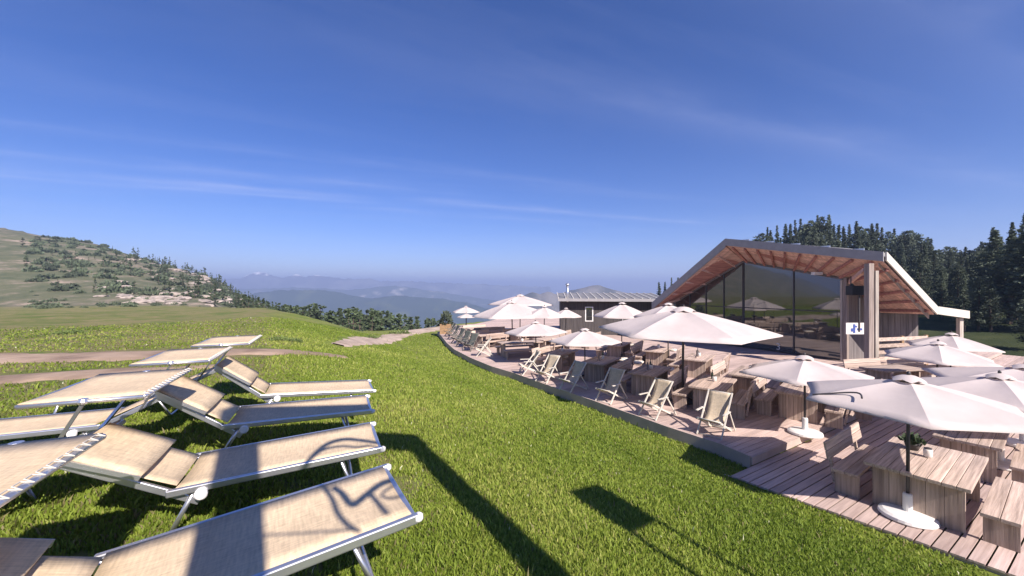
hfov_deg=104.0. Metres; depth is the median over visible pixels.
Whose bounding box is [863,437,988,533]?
wooden table
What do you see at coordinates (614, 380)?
deck chair
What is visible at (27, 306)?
dwarf shrub
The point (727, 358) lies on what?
wooden bench
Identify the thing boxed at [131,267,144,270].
dwarf shrub
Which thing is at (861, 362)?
wooden bench
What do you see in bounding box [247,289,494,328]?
wooded hills
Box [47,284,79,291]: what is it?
dwarf shrub
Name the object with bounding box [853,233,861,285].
stone pine
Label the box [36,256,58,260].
dwarf shrub
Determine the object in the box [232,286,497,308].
valley hills
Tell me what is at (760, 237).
stone pine
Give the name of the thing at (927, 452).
tealight jar
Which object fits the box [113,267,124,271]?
dwarf shrub
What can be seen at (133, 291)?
dwarf shrub
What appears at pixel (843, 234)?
stone pine
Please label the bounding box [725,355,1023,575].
platform
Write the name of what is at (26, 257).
conifer tree
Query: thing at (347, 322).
conifer tree
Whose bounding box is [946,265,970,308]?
stone pine
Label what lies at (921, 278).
stone pine
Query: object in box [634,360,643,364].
cushion
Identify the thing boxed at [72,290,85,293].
dwarf shrub
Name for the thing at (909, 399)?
garden umbrella
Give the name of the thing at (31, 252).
dwarf shrub
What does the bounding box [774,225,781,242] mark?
stone pine
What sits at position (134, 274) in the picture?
dwarf shrub
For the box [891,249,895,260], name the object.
stone pine
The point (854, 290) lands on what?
patio heater
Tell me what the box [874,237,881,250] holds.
stone pine
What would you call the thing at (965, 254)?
stone pine
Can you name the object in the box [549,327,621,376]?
garden umbrella
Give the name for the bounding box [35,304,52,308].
dwarf shrub
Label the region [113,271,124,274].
dwarf shrub
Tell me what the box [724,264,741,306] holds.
window pane
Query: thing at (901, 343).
wooden windbreak
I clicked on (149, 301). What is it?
boulder
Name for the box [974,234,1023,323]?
stone pine
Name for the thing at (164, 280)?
conifer tree
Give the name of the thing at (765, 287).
window pane
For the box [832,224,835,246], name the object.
stone pine
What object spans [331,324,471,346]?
gravel path
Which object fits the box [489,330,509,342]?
wooden table
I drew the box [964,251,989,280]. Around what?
stone pine
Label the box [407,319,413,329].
conifer tree
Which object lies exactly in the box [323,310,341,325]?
conifer tree
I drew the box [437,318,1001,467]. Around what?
wooden terrace
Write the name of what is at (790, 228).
stone pine
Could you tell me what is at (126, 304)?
dwarf shrub
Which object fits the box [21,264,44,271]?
dwarf shrub
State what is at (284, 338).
green bush
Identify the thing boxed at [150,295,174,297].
boulder
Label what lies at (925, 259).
stone pine
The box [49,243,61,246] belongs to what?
dwarf shrub
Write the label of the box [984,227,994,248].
stone pine
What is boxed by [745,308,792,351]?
window pane
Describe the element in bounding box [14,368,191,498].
sun bed
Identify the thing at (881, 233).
stone pine
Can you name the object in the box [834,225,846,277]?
stone pine
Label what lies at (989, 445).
wooden table
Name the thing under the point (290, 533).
sun bed
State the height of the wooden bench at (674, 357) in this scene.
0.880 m
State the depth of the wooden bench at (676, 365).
16.00 m
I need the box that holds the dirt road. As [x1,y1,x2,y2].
[0,349,347,363]
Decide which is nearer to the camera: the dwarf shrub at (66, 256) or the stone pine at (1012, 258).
the stone pine at (1012, 258)
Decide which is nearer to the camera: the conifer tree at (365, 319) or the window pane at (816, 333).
the window pane at (816, 333)
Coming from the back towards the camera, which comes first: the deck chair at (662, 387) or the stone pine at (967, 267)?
the stone pine at (967, 267)
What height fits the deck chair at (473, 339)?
0.970 m
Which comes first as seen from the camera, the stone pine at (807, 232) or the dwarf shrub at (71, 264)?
the stone pine at (807, 232)
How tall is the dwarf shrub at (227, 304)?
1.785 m
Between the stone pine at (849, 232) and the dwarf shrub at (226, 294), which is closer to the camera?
the stone pine at (849, 232)
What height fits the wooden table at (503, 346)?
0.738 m
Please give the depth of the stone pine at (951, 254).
66.94 m
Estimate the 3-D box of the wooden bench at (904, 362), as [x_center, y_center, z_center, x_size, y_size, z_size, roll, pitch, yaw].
[15.476,3.230,15.513,1.750,0.880,0.524,0,0,-11]
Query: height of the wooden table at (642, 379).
0.738 m
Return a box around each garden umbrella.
[453,306,478,326]
[457,312,474,330]
[472,300,536,344]
[488,294,552,326]
[504,320,567,364]
[532,305,565,336]
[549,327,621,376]
[557,307,580,334]
[593,301,642,361]
[599,305,782,404]
[634,301,676,365]
[739,352,874,438]
[806,371,1023,529]
[884,339,1002,376]
[902,370,1023,471]
[905,331,1005,366]
[921,364,1023,447]
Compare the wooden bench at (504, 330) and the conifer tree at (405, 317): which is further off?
the conifer tree at (405, 317)
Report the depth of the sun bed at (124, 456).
3.08 m
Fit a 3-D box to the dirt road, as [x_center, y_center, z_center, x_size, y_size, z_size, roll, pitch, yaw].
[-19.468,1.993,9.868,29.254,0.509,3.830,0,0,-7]
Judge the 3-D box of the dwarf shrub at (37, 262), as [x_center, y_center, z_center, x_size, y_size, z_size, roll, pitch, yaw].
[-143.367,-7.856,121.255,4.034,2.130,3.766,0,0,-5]
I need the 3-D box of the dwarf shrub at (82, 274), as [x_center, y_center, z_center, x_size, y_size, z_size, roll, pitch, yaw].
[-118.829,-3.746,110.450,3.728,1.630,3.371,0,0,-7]
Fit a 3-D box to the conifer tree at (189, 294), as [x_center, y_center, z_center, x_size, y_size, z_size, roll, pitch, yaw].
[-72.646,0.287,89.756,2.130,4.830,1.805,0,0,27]
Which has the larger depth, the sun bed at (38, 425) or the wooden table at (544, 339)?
the wooden table at (544, 339)
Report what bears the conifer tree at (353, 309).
on the ground at (16, 290)
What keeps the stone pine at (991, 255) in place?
on the ground at (16, 290)
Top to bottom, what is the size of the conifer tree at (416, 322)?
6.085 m
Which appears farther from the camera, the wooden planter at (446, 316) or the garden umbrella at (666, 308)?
the wooden planter at (446, 316)
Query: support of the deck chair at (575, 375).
on the wooden terrace
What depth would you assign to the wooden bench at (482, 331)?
24.86 m
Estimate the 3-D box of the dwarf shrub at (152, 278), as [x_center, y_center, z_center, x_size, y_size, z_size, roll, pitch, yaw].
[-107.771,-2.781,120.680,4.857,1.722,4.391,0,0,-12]
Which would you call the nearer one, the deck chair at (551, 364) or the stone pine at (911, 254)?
the deck chair at (551, 364)
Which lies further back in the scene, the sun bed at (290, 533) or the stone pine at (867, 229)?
the stone pine at (867, 229)
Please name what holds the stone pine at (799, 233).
on the ground at (16, 290)
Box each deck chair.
[444,323,456,336]
[447,325,461,339]
[451,328,466,344]
[455,330,471,347]
[462,333,479,351]
[476,337,492,356]
[518,349,541,375]
[535,354,561,383]
[558,360,588,393]
[595,367,627,404]
[638,377,675,420]
[696,389,735,439]
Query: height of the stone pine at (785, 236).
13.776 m
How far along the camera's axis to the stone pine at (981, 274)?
40.89 m
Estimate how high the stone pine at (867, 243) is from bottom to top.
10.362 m
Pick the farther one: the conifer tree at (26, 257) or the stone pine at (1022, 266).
the conifer tree at (26, 257)
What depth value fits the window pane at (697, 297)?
26.39 m
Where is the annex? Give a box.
[557,283,658,334]
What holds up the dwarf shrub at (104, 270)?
on the ground at (16, 290)
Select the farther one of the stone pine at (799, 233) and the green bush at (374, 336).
the stone pine at (799, 233)
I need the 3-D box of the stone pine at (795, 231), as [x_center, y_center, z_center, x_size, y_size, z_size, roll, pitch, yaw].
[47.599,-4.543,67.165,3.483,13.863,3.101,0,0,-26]
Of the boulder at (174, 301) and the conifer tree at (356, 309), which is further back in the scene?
the boulder at (174, 301)
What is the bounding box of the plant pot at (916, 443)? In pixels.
[897,431,926,450]
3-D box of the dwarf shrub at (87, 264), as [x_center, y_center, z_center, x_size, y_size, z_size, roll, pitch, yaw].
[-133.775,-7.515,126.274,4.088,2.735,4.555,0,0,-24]
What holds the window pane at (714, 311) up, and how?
in the mountain hut
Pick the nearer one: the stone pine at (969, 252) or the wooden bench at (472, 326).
the wooden bench at (472, 326)
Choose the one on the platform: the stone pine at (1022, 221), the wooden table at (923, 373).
the wooden table at (923, 373)
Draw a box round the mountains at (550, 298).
[524,285,624,311]
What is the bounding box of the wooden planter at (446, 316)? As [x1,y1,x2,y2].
[439,311,452,333]
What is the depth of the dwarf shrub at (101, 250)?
158.46 m
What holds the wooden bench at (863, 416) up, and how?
on the wooden terrace
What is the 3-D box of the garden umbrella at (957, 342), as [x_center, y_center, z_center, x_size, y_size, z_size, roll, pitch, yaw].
[16.015,2.617,14.602,2.291,2.108,2.645,1,0,40]
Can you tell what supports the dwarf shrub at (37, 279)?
on the ground at (16, 290)
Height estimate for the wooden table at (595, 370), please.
0.738 m
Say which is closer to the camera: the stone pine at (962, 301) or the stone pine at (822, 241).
the stone pine at (962, 301)
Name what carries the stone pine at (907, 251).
on the ground at (16, 290)
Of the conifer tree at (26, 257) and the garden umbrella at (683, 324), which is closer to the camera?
the garden umbrella at (683, 324)
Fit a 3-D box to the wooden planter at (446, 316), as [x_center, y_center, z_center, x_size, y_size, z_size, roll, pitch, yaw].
[-5.072,2.591,30.783,1.120,1.803,1.135,0,0,-29]
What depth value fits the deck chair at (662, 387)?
11.04 m
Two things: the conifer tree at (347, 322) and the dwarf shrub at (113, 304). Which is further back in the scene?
the dwarf shrub at (113, 304)
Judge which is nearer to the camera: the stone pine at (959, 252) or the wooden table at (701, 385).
the wooden table at (701, 385)
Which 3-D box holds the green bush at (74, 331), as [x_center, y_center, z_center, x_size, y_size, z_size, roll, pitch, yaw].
[-18.320,1.806,16.568,1.068,0.266,0.673,0,0,-40]
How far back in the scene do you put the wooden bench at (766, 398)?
11.25 m
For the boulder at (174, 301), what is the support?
on the ground at (16, 290)
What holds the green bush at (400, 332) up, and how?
on the ground at (16, 290)
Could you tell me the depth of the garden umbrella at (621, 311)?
18.79 m
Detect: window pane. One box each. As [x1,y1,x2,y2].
[675,295,688,304]
[690,286,704,304]
[690,305,704,313]
[707,275,722,305]
[707,306,722,317]
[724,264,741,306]
[724,307,741,322]
[745,263,792,308]
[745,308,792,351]
[794,272,840,310]
[794,310,839,358]
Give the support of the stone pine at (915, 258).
on the ground at (16, 290)
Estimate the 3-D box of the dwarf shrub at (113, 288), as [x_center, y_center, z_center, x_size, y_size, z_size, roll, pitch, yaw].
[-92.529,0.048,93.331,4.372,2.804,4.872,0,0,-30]
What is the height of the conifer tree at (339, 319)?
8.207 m
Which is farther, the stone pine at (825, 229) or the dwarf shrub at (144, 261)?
the dwarf shrub at (144, 261)
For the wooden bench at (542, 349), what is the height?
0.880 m
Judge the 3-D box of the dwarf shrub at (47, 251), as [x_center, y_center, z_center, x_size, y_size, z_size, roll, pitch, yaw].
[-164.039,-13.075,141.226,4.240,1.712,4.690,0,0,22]
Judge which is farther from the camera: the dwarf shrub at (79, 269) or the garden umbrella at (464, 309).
the dwarf shrub at (79, 269)
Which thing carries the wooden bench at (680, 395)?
on the wooden terrace
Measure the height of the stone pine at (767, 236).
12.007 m
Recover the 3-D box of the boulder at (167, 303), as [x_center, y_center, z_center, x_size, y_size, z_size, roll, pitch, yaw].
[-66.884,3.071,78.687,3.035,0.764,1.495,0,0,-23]
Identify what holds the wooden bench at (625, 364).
on the wooden terrace
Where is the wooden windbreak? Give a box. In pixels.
[879,335,927,364]
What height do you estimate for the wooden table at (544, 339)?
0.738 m
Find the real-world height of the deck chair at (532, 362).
0.970 m
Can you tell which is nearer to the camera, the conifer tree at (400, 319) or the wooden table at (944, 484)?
the wooden table at (944, 484)
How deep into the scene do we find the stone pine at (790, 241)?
60.11 m
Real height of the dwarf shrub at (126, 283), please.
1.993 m
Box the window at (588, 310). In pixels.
[585,307,592,321]
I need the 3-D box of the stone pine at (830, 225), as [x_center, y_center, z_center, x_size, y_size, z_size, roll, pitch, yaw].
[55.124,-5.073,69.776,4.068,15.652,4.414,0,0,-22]
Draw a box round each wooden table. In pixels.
[474,332,499,347]
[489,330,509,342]
[496,340,542,357]
[510,335,534,344]
[532,336,561,352]
[543,348,577,371]
[581,355,620,382]
[607,341,632,356]
[627,364,671,396]
[643,345,671,365]
[680,353,715,377]
[688,375,736,412]
[728,365,766,396]
[774,382,823,423]
[859,364,923,378]
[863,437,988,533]
[912,365,953,376]
[932,430,1009,483]
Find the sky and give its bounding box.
[0,0,1023,294]
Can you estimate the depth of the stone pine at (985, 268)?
37.33 m
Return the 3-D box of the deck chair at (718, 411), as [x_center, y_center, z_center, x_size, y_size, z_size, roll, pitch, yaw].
[4.915,3.028,9.669,0.915,0.970,0.651,0,0,-44]
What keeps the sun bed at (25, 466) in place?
on the ground at (16, 290)
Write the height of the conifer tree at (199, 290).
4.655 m
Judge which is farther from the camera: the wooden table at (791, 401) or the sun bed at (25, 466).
the wooden table at (791, 401)
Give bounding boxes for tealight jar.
[923,447,932,457]
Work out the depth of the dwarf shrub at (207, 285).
133.17 m
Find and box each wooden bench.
[463,324,485,329]
[469,329,490,343]
[481,326,504,340]
[481,332,508,348]
[494,344,533,354]
[502,328,524,340]
[502,348,543,359]
[518,336,541,344]
[531,344,550,369]
[550,338,569,350]
[559,330,570,336]
[595,347,606,355]
[608,355,634,377]
[611,359,631,392]
[624,340,643,357]
[630,342,645,365]
[666,345,684,366]
[666,365,688,399]
[668,368,692,408]
[669,359,681,374]
[709,353,730,376]
[709,360,731,377]
[730,377,758,419]
[750,377,778,415]
[765,380,782,389]
[823,422,878,498]
[824,405,849,429]
[843,358,880,373]
[855,411,874,420]
[887,359,923,376]
[980,477,1023,552]
[1010,443,1023,482]
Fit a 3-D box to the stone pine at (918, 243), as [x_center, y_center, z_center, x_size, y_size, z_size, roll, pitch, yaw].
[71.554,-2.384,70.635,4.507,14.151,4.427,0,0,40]
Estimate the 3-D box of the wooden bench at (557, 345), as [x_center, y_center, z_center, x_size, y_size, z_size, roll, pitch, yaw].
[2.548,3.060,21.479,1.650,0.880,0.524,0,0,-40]
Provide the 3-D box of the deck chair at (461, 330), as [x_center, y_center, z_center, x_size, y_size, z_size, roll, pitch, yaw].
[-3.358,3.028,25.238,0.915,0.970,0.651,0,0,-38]
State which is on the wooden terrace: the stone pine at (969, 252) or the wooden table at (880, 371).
the wooden table at (880, 371)
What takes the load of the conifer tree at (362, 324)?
on the ground at (16, 290)
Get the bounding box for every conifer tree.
[23,255,28,266]
[161,274,167,289]
[183,279,191,295]
[190,281,197,296]
[194,279,202,293]
[207,288,213,302]
[211,282,218,301]
[239,294,246,307]
[245,296,252,307]
[292,305,300,312]
[310,305,326,319]
[311,303,318,311]
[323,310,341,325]
[334,310,343,326]
[339,309,343,324]
[342,309,366,329]
[343,310,355,328]
[344,306,364,328]
[350,308,365,330]
[354,313,365,329]
[356,312,367,330]
[363,311,373,330]
[364,311,379,330]
[366,310,384,330]
[378,310,391,330]
[378,313,387,330]
[384,310,391,328]
[387,313,408,329]
[393,315,406,329]
[401,314,407,327]
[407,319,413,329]
[413,316,421,328]
[414,319,421,328]
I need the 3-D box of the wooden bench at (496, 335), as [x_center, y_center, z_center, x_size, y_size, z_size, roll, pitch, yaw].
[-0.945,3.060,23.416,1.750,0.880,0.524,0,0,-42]
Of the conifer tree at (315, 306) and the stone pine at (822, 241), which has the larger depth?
the conifer tree at (315, 306)
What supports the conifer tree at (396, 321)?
on the ground at (16, 290)
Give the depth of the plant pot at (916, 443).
7.22 m
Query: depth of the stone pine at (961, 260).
45.72 m
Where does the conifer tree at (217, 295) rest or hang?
on the ground at (16, 290)
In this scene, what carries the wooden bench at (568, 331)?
on the wooden terrace
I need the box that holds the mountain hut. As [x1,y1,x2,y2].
[652,239,969,370]
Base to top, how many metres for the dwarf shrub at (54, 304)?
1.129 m
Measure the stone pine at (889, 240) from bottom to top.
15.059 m
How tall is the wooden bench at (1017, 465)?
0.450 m
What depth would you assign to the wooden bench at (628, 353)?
19.15 m
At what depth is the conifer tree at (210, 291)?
87.44 m
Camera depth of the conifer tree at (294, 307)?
72.81 m
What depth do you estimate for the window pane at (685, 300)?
27.41 m
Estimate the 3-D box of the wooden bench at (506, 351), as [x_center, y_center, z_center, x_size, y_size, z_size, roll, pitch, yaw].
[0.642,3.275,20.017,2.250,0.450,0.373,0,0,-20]
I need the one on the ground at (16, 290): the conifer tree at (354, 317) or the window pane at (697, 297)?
the conifer tree at (354, 317)
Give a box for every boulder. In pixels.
[116,294,133,297]
[122,300,146,303]
[136,299,155,302]
[149,296,172,298]
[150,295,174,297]
[163,302,181,304]
[165,300,186,302]
[200,300,213,303]
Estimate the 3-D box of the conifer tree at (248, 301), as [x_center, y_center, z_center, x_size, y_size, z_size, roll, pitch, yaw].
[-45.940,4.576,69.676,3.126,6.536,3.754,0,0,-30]
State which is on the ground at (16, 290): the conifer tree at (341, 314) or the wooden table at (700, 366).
the conifer tree at (341, 314)
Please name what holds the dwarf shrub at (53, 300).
on the ground at (16, 290)
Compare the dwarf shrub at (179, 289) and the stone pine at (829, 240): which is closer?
the stone pine at (829, 240)
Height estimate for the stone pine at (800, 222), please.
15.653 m
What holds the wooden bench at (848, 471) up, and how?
on the platform
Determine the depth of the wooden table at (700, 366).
15.61 m
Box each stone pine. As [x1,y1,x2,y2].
[656,282,661,295]
[753,233,774,241]
[762,227,769,241]
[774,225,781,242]
[781,224,788,243]
[788,224,793,239]
[788,232,792,243]
[792,220,800,243]
[794,224,808,244]
[798,219,802,241]
[798,220,824,245]
[802,234,826,245]
[809,216,835,245]
[818,232,825,245]
[826,214,834,246]
[826,233,833,246]
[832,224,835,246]
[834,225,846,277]
[840,226,847,246]
[846,226,872,249]
[847,224,851,247]
[850,221,863,248]
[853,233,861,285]
[863,228,883,249]
[864,234,871,250]
[869,223,880,250]
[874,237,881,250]
[875,223,883,251]
[879,227,885,251]
[882,231,899,263]
[890,230,918,277]
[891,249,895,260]
[896,242,908,273]
[904,230,923,263]
[904,249,920,280]
[905,249,912,277]
[908,254,931,285]
[909,234,929,251]
[911,252,931,294]
[915,243,936,296]
[921,245,946,297]
[929,250,939,299]
[930,265,949,300]
[933,270,949,318]
[938,246,959,273]
[944,258,951,298]
[946,247,960,258]
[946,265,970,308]
[948,256,960,296]
[950,274,978,331]
[953,229,1008,307]
[953,250,974,262]
[959,258,971,296]
[960,251,970,293]
[963,247,969,265]
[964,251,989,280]
[966,276,995,330]
[969,249,987,281]
[971,242,989,252]
[971,275,1011,331]
[973,258,990,296]
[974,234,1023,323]
[976,257,1013,320]
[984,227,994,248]
[991,233,1023,321]
[1003,224,1023,311]
[1004,222,1018,249]
[1008,294,1023,326]
[1010,299,1023,343]
[1020,213,1023,238]
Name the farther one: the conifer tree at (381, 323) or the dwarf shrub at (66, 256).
the dwarf shrub at (66, 256)
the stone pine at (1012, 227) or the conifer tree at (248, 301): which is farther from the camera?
the conifer tree at (248, 301)
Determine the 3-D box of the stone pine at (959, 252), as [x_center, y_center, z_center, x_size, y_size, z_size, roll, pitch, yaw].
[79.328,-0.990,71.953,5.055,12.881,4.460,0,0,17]
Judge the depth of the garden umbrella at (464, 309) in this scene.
35.47 m
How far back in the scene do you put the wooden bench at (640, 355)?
18.39 m
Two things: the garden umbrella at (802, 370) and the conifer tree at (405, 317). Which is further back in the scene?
the conifer tree at (405, 317)
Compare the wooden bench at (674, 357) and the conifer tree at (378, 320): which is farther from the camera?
the conifer tree at (378, 320)
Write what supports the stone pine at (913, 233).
on the ground at (16, 290)
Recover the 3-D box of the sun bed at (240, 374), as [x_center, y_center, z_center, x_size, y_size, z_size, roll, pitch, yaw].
[-3.022,1.396,5.741,1.985,0.765,0.764,4,-2,-25]
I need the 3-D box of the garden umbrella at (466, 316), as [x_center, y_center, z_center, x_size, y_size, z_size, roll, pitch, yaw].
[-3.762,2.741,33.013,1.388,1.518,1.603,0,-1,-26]
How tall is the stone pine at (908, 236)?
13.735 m
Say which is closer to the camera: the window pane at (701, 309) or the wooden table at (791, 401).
the wooden table at (791, 401)
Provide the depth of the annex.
29.88 m
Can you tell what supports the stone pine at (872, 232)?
on the ground at (16, 290)
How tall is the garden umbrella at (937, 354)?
2.145 m
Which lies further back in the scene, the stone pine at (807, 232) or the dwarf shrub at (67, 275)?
the dwarf shrub at (67, 275)
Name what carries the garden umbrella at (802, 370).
on the wooden terrace
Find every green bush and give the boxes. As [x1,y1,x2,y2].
[51,329,86,334]
[267,335,292,340]
[290,337,302,342]
[365,335,378,337]
[388,329,409,333]
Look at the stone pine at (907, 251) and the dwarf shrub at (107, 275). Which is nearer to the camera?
the stone pine at (907, 251)
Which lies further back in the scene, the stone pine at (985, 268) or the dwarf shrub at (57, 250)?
the dwarf shrub at (57, 250)
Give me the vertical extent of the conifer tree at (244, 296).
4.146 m
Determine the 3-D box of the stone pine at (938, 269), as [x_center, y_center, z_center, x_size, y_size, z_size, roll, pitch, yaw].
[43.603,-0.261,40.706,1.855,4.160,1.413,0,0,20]
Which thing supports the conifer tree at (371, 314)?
on the ground at (16, 290)
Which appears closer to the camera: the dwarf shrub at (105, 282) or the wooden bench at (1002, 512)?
the wooden bench at (1002, 512)
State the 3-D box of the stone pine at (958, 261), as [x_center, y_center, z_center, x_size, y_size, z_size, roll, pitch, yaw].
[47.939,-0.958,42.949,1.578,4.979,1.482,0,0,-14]
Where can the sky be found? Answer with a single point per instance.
(611, 144)
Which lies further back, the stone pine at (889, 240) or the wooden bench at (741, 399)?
the stone pine at (889, 240)
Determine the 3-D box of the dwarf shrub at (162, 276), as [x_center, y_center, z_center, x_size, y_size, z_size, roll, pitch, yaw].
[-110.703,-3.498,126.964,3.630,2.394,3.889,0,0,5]
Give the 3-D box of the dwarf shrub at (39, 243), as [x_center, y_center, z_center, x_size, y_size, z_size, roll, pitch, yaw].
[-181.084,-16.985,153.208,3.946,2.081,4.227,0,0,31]
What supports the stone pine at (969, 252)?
on the ground at (16, 290)
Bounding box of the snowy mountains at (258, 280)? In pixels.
[217,272,550,300]
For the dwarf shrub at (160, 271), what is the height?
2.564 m
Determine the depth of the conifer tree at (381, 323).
62.83 m
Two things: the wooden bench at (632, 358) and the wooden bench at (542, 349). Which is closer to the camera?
the wooden bench at (632, 358)
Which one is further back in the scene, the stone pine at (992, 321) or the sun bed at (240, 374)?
the stone pine at (992, 321)
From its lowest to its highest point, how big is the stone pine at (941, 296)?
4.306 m
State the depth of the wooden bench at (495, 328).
26.84 m
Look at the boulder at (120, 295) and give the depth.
85.75 m
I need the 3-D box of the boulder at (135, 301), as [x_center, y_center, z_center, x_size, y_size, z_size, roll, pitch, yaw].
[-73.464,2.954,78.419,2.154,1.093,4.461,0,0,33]
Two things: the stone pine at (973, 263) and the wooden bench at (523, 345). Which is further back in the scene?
the stone pine at (973, 263)
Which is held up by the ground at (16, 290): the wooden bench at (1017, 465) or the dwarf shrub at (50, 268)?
the dwarf shrub at (50, 268)
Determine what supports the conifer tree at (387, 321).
on the ground at (16, 290)
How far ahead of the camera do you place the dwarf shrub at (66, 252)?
142.20 m
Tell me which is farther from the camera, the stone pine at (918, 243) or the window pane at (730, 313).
the stone pine at (918, 243)
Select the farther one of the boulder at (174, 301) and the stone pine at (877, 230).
the boulder at (174, 301)
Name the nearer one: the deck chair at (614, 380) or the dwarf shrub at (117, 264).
the deck chair at (614, 380)
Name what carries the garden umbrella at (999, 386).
on the platform
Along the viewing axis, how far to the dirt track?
7.98 m
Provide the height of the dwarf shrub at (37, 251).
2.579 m
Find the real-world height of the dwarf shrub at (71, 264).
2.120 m
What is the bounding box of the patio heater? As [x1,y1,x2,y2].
[846,276,863,331]
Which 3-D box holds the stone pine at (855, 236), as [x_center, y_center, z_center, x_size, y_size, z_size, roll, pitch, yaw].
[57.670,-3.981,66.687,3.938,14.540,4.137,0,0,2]
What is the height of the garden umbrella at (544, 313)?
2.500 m
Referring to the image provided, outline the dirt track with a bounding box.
[0,364,215,383]
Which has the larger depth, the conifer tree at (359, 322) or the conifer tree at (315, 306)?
the conifer tree at (315, 306)
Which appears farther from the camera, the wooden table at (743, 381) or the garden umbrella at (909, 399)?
the wooden table at (743, 381)
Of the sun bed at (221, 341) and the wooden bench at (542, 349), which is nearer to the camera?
the sun bed at (221, 341)
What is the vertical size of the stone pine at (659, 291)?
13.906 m
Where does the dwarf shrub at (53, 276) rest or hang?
on the ground at (16, 290)
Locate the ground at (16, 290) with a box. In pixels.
[0,228,1023,575]
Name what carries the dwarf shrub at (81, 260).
on the ground at (16, 290)
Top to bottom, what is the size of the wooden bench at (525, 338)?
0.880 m
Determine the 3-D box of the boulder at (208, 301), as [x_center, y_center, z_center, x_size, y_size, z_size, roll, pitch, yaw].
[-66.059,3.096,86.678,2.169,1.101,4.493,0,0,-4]
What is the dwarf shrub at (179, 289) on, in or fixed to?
on the ground at (16, 290)
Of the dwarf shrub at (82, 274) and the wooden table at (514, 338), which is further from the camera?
the dwarf shrub at (82, 274)
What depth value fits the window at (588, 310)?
29.84 m
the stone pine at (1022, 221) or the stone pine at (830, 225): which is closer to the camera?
the stone pine at (1022, 221)
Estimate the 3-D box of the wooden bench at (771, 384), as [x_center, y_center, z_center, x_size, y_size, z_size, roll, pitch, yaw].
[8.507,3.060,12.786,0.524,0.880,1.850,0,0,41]
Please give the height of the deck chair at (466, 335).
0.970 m
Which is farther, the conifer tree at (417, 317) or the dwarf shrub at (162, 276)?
the dwarf shrub at (162, 276)
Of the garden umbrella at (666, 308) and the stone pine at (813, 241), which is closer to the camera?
the garden umbrella at (666, 308)
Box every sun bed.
[0,346,232,439]
[0,433,106,507]
[0,463,422,575]
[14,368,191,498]
[53,335,261,415]
[60,421,385,530]
[154,376,374,447]
[214,356,375,402]
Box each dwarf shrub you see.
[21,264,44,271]
[22,304,37,307]
[23,247,43,253]
[24,250,35,253]
[24,276,49,281]
[30,259,48,264]
[30,301,43,304]
[31,241,46,245]
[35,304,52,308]
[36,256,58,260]
[36,273,59,278]
[41,249,55,252]
[41,261,60,267]
[41,265,57,270]
[45,298,59,301]
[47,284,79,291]
[48,248,61,252]
[48,302,62,306]
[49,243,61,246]
[51,304,64,307]
[56,254,73,257]
[57,258,73,263]
[58,249,72,254]
[61,272,77,277]
[64,261,78,265]
[65,237,77,240]
[65,283,80,287]
[70,266,92,273]
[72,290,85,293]
[74,258,92,263]
[75,272,88,276]
[76,250,91,255]
[79,260,96,266]
[91,271,115,278]
[92,252,103,255]
[94,248,106,253]
[96,279,120,287]
[97,268,114,272]
[101,282,126,292]
[106,301,119,305]
[107,262,125,266]
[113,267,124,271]
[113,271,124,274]
[117,280,135,285]
[120,302,137,306]
[124,287,141,293]
[125,271,143,276]
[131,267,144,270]
[135,285,164,294]
[138,259,149,263]
[143,276,161,280]
[155,269,170,273]
[156,274,168,279]
[163,280,178,285]
[171,286,186,291]
[190,290,210,295]
[193,294,204,298]
[199,283,213,287]
[216,291,230,296]
[220,301,234,306]
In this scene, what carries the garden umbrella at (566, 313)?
on the wooden terrace
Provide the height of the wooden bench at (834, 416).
0.880 m
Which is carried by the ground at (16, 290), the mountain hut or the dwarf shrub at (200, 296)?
the dwarf shrub at (200, 296)
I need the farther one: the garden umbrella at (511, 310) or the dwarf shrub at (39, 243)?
the dwarf shrub at (39, 243)
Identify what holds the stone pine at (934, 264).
on the ground at (16, 290)
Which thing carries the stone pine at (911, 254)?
on the ground at (16, 290)
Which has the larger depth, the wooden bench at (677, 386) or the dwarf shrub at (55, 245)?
the dwarf shrub at (55, 245)
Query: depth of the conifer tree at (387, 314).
74.83 m
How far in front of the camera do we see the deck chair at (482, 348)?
20.55 m
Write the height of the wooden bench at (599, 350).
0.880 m
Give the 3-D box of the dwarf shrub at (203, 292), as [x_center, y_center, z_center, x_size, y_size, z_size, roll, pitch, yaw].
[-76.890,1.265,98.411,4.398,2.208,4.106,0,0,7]
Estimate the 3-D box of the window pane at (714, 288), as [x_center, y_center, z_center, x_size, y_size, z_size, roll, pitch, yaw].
[12.839,0.114,25.290,0.030,2.011,1.208,0,0,-25]
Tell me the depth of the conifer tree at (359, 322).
59.45 m
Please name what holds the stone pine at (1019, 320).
on the ground at (16, 290)
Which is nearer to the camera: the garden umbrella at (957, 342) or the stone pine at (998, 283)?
the garden umbrella at (957, 342)
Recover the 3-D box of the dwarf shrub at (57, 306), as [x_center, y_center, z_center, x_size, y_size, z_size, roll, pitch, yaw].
[-73.188,3.005,64.368,1.891,0.852,1.847,0,0,-32]
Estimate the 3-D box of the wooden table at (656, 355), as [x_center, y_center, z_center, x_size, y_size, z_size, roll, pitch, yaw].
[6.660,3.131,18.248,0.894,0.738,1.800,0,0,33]

